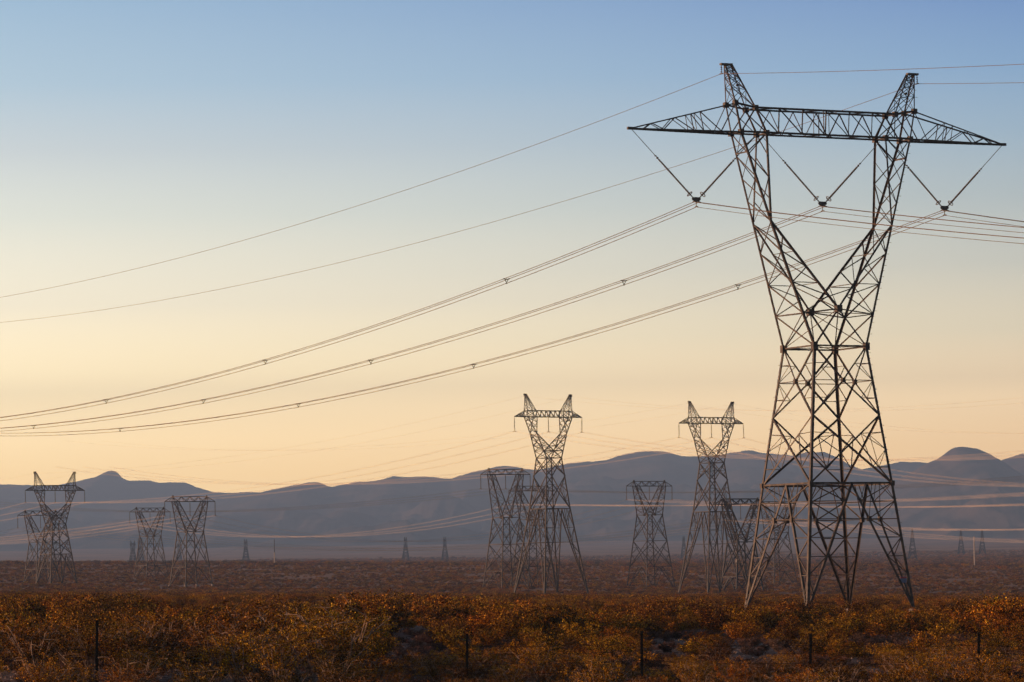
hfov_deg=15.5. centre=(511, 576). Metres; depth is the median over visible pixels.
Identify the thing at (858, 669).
creosote bush
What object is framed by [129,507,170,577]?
transmission tower
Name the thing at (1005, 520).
mountains
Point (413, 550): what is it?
power line
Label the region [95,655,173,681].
creosote bush
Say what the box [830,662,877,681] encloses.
creosote bush
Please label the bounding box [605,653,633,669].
creosote bush
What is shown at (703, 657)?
creosote bush
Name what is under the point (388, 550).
power line
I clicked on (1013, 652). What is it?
creosote bush
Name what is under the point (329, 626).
creosote bush
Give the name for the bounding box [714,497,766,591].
transmission tower
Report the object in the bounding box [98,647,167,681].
creosote bush
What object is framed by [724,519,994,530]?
power line
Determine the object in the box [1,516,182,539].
power line
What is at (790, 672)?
creosote bush
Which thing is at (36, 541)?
transmission tower
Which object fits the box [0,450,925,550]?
mountains
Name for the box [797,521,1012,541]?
power line
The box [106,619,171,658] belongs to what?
creosote bush
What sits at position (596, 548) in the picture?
ground
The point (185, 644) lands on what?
creosote bush
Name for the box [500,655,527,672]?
creosote bush
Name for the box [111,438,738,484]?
power line
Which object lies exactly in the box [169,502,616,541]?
power line
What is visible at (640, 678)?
creosote bush
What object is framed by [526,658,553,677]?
creosote bush
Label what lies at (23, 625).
creosote bush
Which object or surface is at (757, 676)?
creosote bush
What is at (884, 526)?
power line
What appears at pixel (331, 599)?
creosote bush
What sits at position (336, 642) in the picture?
creosote bush
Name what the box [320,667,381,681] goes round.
creosote bush
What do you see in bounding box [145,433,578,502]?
power line
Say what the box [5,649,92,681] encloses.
creosote bush
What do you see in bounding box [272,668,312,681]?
creosote bush
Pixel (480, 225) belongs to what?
shield wire
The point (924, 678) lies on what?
creosote bush
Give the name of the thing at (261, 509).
power line
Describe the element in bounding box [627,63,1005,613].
transmission tower
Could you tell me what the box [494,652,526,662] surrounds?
creosote bush
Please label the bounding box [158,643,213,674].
creosote bush
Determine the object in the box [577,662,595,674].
creosote bush
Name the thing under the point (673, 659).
creosote bush
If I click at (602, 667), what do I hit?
creosote bush
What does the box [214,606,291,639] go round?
creosote bush
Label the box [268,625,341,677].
creosote bush
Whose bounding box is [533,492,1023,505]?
power line
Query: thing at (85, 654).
creosote bush
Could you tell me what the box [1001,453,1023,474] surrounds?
mountains
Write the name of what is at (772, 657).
creosote bush
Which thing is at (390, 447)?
shield wire
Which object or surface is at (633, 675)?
creosote bush
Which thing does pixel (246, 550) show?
transmission tower
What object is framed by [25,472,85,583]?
transmission tower
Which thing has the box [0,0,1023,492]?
sky
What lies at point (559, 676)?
creosote bush
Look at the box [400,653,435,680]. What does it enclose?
creosote bush
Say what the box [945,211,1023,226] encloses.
power line
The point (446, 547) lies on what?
power line
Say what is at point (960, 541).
transmission tower
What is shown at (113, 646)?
creosote bush
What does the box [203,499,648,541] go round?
power line
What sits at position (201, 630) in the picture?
creosote bush
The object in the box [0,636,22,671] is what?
creosote bush
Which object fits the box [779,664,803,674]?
creosote bush
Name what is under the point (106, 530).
power line
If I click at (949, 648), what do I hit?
creosote bush
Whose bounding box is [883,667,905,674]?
creosote bush
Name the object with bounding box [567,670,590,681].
creosote bush
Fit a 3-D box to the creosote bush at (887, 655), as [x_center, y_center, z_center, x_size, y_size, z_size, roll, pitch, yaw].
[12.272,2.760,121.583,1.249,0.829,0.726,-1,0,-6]
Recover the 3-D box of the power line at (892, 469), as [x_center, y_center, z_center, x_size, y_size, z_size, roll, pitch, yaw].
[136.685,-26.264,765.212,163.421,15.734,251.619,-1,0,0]
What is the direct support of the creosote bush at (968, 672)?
on the ground
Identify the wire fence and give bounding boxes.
[0,620,1023,681]
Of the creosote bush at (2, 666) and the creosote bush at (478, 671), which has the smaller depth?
the creosote bush at (2, 666)
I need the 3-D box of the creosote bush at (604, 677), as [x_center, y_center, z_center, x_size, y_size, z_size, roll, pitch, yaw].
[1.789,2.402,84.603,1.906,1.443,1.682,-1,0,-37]
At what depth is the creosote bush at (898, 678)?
89.10 m
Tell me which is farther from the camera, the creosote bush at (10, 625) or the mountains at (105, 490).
the mountains at (105, 490)
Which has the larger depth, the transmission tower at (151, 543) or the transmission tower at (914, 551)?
the transmission tower at (914, 551)
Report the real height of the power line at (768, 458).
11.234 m
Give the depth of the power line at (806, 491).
875.87 m
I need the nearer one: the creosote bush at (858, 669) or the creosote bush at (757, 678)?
the creosote bush at (858, 669)
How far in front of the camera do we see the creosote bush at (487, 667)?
102.63 m
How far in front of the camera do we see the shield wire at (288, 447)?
918.92 m
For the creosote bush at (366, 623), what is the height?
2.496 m
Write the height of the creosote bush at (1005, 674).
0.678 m
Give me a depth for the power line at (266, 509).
1062.70 m
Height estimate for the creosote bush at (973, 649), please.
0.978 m
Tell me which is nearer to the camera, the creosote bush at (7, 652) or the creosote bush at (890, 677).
the creosote bush at (890, 677)
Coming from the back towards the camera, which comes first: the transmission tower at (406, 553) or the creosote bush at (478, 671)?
the transmission tower at (406, 553)
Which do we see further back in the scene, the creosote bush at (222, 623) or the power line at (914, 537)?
the power line at (914, 537)
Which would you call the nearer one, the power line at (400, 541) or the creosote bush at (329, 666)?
the creosote bush at (329, 666)
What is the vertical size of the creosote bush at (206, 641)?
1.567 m
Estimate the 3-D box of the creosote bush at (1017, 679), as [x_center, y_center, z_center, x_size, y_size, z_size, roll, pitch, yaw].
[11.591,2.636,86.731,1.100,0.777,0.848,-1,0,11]
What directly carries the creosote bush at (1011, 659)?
on the ground
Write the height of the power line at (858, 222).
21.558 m
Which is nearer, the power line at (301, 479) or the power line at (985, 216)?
the power line at (985, 216)
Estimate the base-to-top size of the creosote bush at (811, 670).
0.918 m
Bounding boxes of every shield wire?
[4,74,719,296]
[8,88,904,321]
[57,399,510,472]
[70,403,686,449]
[76,398,564,473]
[106,405,724,450]
[529,396,1023,410]
[578,397,1016,410]
[723,64,1020,73]
[923,82,1023,83]
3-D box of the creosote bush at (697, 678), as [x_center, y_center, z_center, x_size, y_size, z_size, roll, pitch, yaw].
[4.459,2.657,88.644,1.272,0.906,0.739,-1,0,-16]
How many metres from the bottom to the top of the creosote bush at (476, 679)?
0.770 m
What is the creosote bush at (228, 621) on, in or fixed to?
on the ground
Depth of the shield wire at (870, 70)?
285.06 m
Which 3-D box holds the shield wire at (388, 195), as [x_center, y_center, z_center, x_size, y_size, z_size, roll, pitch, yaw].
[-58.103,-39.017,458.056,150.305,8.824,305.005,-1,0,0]
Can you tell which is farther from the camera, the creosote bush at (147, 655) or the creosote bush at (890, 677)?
the creosote bush at (147, 655)
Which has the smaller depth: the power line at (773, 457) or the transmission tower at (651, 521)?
the power line at (773, 457)
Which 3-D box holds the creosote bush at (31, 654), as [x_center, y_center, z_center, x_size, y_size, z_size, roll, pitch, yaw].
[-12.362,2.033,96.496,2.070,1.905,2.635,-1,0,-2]
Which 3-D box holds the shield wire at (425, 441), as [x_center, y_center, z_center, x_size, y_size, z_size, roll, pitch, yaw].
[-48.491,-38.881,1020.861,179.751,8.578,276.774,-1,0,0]
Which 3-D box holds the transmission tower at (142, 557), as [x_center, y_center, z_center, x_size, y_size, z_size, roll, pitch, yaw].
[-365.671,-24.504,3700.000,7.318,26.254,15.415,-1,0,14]
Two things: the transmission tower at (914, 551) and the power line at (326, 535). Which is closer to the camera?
the power line at (326, 535)
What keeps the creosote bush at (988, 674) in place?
on the ground
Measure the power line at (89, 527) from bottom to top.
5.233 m
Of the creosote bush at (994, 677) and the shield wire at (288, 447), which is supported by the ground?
the creosote bush at (994, 677)
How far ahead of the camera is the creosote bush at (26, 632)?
101.38 m
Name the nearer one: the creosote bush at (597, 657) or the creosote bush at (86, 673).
the creosote bush at (86, 673)
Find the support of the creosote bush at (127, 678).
on the ground
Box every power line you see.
[0,203,695,420]
[0,488,480,511]
[0,515,213,540]
[1,488,529,511]
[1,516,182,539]
[2,515,164,537]
[5,207,822,430]
[6,489,497,511]
[6,523,167,543]
[19,518,754,550]
[39,211,945,435]
[50,519,767,550]
[55,437,676,484]
[71,521,778,550]
[84,437,710,484]
[87,432,512,502]
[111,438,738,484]
[116,432,547,502]
[129,519,714,548]
[131,511,481,536]
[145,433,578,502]
[152,509,509,536]
[152,521,725,548]
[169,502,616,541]
[173,518,764,548]
[178,506,544,536]
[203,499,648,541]
[216,505,654,541]
[481,476,1017,492]
[506,478,1019,492]
[517,431,1023,460]
[530,480,1018,492]
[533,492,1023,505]
[549,431,1014,460]
[556,494,1013,505]
[584,495,1019,505]
[586,432,1022,460]
[629,499,1021,507]
[653,499,1014,507]
[676,499,1002,507]
[681,438,1007,486]
[696,202,1023,243]
[712,437,1014,485]
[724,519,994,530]
[741,518,975,529]
[747,438,1011,483]
[756,518,1016,542]
[768,518,956,529]
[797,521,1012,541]
[799,518,1014,540]
[820,206,1023,232]
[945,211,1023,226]
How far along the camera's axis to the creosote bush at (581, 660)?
112.50 m
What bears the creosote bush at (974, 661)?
on the ground
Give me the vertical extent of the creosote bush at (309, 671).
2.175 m
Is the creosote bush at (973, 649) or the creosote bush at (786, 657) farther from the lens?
the creosote bush at (973, 649)
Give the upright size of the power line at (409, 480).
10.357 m
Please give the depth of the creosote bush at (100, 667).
111.59 m
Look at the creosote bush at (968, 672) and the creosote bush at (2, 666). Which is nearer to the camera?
the creosote bush at (2, 666)
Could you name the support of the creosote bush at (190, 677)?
on the ground
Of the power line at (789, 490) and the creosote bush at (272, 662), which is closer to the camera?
the creosote bush at (272, 662)
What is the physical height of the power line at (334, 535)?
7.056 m
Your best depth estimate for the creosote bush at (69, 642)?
107.49 m
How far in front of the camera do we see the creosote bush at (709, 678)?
96.06 m
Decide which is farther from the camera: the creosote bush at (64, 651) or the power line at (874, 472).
the power line at (874, 472)
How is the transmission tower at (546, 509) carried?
on the ground
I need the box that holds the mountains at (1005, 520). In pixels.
[782,447,1023,540]
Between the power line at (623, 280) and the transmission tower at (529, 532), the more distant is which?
the transmission tower at (529, 532)
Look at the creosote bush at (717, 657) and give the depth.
117.47 m
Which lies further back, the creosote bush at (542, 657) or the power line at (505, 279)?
the power line at (505, 279)
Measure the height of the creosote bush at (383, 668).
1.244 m
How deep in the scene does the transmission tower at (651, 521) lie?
1029.67 m
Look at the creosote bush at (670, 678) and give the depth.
97.52 m
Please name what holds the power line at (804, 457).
hanging from the transmission tower at (546, 509)
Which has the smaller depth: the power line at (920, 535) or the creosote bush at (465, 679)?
the creosote bush at (465, 679)
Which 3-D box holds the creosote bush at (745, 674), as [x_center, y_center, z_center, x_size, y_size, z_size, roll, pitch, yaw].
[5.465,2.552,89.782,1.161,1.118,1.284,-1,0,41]
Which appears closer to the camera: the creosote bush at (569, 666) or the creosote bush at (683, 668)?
the creosote bush at (683, 668)
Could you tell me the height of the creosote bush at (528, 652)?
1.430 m
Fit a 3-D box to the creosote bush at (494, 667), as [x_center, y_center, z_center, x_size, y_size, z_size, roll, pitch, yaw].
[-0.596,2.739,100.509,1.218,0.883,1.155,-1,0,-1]
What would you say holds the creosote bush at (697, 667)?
on the ground
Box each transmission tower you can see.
[17,510,63,581]
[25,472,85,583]
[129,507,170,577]
[129,540,135,560]
[137,538,143,560]
[164,495,215,586]
[176,544,181,560]
[242,539,249,560]
[402,537,409,559]
[441,537,448,559]
[480,468,531,588]
[508,485,555,586]
[513,394,588,593]
[626,480,674,586]
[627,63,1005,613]
[678,401,749,592]
[680,537,687,558]
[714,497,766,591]
[755,500,797,584]
[908,528,916,558]
[958,530,964,553]
[979,531,985,554]
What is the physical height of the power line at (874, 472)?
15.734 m
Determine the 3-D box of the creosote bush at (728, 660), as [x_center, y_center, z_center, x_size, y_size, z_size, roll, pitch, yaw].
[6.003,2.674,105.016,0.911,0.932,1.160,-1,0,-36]
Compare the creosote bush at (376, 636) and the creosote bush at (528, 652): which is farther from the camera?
the creosote bush at (376, 636)
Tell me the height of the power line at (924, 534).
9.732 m
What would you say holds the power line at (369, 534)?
hanging from the transmission tower at (529, 532)
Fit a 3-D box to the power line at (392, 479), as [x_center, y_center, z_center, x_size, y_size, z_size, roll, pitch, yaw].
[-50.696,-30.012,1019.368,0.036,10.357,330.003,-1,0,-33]
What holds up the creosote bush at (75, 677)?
on the ground
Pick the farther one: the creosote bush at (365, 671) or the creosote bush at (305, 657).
the creosote bush at (305, 657)
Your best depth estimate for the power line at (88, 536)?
1270.86 m
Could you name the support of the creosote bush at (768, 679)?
on the ground
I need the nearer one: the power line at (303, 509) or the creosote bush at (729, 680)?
the creosote bush at (729, 680)
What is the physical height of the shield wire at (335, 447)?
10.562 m
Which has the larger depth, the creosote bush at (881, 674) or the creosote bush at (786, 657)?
the creosote bush at (786, 657)
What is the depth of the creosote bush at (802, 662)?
103.47 m
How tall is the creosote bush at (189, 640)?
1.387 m
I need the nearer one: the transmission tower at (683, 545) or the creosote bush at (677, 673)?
the creosote bush at (677, 673)
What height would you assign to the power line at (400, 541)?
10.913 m
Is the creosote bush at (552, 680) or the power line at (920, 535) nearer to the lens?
the creosote bush at (552, 680)
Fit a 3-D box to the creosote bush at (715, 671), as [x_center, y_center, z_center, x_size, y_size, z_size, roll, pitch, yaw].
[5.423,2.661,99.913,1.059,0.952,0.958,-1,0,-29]
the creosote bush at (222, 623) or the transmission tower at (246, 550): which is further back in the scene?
the transmission tower at (246, 550)
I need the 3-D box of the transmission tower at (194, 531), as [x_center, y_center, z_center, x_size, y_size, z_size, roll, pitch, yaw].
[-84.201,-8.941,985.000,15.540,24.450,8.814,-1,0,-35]
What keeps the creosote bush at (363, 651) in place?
on the ground
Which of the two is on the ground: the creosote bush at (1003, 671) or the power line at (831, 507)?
the creosote bush at (1003, 671)
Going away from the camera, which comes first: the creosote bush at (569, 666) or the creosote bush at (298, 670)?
the creosote bush at (569, 666)
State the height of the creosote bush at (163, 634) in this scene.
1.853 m
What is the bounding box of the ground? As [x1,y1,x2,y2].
[0,538,1023,681]
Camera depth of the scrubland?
327.09 m
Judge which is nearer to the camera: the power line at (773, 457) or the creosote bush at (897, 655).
the creosote bush at (897, 655)
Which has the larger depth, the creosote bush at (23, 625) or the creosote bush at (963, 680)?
the creosote bush at (23, 625)
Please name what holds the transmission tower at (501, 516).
on the ground
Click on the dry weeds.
(419, 637)
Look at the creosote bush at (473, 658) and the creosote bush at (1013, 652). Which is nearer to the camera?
the creosote bush at (473, 658)
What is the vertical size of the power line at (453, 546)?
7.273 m
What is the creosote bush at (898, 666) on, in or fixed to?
on the ground
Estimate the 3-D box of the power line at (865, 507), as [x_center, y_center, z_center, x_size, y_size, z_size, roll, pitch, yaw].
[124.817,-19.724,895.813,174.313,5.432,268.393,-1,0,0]
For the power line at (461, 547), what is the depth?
1081.81 m
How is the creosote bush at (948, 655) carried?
on the ground
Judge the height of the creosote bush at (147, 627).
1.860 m
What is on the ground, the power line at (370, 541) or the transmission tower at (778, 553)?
the transmission tower at (778, 553)
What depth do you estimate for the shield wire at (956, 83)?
308.84 m
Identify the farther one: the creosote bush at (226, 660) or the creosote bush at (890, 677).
the creosote bush at (226, 660)
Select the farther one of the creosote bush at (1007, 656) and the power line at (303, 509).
the power line at (303, 509)
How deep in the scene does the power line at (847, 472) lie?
827.77 m
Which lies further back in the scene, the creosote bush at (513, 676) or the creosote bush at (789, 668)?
the creosote bush at (789, 668)
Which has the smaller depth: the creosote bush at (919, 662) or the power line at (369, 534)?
the creosote bush at (919, 662)
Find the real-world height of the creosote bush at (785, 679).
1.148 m
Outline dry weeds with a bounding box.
[0,627,1023,681]
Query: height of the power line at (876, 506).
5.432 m
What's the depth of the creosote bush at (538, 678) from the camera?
99.28 m
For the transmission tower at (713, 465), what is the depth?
885.50 m
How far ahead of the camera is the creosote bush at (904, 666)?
100.44 m
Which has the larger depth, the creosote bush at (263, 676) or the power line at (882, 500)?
the power line at (882, 500)
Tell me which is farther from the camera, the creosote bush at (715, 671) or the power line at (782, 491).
the power line at (782, 491)
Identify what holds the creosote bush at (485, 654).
on the ground
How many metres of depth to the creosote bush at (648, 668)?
107.58 m
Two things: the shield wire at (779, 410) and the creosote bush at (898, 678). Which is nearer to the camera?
the creosote bush at (898, 678)
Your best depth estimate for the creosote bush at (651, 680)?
86.83 m
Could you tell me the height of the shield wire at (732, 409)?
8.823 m
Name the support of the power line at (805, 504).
hanging from the transmission tower at (529, 532)
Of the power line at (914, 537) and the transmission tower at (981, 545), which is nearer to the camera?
the power line at (914, 537)
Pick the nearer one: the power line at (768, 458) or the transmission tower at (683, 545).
the power line at (768, 458)
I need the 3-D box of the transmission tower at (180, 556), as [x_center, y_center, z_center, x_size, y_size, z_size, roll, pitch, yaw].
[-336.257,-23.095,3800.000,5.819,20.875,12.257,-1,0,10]
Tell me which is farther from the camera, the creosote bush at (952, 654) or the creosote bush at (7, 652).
the creosote bush at (7, 652)
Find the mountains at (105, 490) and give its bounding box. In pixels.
[0,471,259,536]
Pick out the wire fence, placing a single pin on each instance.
(641, 650)
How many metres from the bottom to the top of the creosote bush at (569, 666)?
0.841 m
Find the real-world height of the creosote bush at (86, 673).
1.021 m
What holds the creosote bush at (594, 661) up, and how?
on the ground
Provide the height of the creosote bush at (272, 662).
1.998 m
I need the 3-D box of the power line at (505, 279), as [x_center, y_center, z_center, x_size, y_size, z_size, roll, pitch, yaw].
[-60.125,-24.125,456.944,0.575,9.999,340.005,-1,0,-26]
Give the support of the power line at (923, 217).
attached to the transmission tower at (835, 350)
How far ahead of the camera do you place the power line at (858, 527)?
897.78 m
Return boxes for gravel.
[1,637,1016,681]
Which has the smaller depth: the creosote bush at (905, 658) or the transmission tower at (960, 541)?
the creosote bush at (905, 658)
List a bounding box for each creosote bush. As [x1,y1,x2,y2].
[0,614,22,657]
[0,615,31,660]
[0,615,71,665]
[0,620,71,680]
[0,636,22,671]
[0,659,11,678]
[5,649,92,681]
[28,660,88,681]
[44,665,99,681]
[46,620,130,676]
[50,634,98,664]
[55,630,88,659]
[79,630,120,668]
[80,632,171,677]
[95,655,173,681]
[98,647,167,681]
[101,666,158,681]
[106,610,172,649]
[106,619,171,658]
[113,613,202,673]
[113,615,188,653]
[113,649,171,676]
[141,628,201,668]
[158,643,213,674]
[167,650,244,681]
[170,629,201,657]
[174,616,237,667]
[181,628,239,678]
[186,610,248,638]
[194,628,273,681]
[199,597,290,677]
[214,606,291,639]
[224,622,324,681]
[236,668,282,681]
[246,604,336,673]
[264,609,359,680]
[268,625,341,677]
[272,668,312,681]
[273,592,363,634]
[278,600,397,667]
[285,607,371,662]
[295,624,374,676]
[309,652,361,681]
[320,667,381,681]
[330,665,377,680]
[341,639,374,666]
[345,633,384,665]
[345,651,405,681]
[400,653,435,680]
[442,658,498,681]
[445,677,475,681]
[456,648,498,664]
[459,645,507,681]
[466,677,498,681]
[469,658,510,681]
[472,663,510,681]
[488,663,531,681]
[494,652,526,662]
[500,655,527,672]
[505,639,563,681]
[524,660,562,681]
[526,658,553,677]
[530,651,549,663]
[535,664,570,680]
[542,674,573,681]
[550,650,638,681]
[551,656,580,680]
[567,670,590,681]
[573,658,598,666]
[576,652,610,665]
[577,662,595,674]
[578,656,612,673]
[582,660,623,678]
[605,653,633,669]
[612,668,639,681]
[626,663,649,676]
[628,678,664,681]
[632,675,656,681]
[657,675,676,681]
[664,657,675,667]
[665,656,693,678]
[669,662,714,681]
[681,661,712,677]
[681,670,724,681]
[689,669,726,681]
[692,638,738,666]
[695,650,716,664]
[705,659,736,681]
[707,676,741,681]
[708,655,745,678]
[714,659,756,681]
[738,672,769,681]
[741,658,787,680]
[749,669,776,681]
[760,649,790,667]
[760,664,828,681]
[761,673,797,681]
[772,654,802,669]
[774,648,800,664]
[775,669,796,678]
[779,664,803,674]
[783,650,823,672]
[790,669,841,681]
[800,662,835,681]
[818,659,869,681]
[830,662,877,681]
[832,666,868,677]
[861,671,905,681]
[869,669,897,679]
[872,650,902,661]
[873,645,924,670]
[875,652,906,673]
[877,674,917,681]
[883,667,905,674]
[891,664,915,681]
[894,649,954,681]
[897,656,946,676]
[903,663,952,681]
[920,642,955,662]
[925,647,969,680]
[931,642,982,678]
[934,651,1014,681]
[947,673,983,681]
[956,643,984,660]
[956,650,1002,672]
[964,667,1002,679]
[965,659,1011,676]
[970,672,1008,681]
[985,656,1018,677]
[990,673,1022,681]
[992,675,1023,681]
[996,644,1023,659]
[996,653,1023,661]
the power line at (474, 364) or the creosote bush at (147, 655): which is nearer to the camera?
the creosote bush at (147, 655)
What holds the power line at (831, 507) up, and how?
hanging from the transmission tower at (651, 521)
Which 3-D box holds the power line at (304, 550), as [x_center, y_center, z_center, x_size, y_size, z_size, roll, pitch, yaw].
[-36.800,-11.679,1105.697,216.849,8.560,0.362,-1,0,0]
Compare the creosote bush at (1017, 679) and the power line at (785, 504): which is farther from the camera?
the power line at (785, 504)
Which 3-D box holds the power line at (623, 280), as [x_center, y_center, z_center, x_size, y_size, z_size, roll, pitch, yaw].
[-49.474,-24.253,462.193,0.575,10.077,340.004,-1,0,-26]
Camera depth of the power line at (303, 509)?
1051.11 m
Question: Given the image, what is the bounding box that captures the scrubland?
[0,549,1023,668]
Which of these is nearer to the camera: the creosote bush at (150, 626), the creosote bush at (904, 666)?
the creosote bush at (904, 666)
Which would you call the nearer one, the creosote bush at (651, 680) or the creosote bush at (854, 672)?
the creosote bush at (651, 680)
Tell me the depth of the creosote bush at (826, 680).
85.71 m
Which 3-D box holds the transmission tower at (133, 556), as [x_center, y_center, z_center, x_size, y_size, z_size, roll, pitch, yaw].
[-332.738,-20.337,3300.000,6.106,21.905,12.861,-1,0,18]
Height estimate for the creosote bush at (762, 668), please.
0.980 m
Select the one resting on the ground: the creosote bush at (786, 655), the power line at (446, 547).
the creosote bush at (786, 655)
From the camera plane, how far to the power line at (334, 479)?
922.57 m

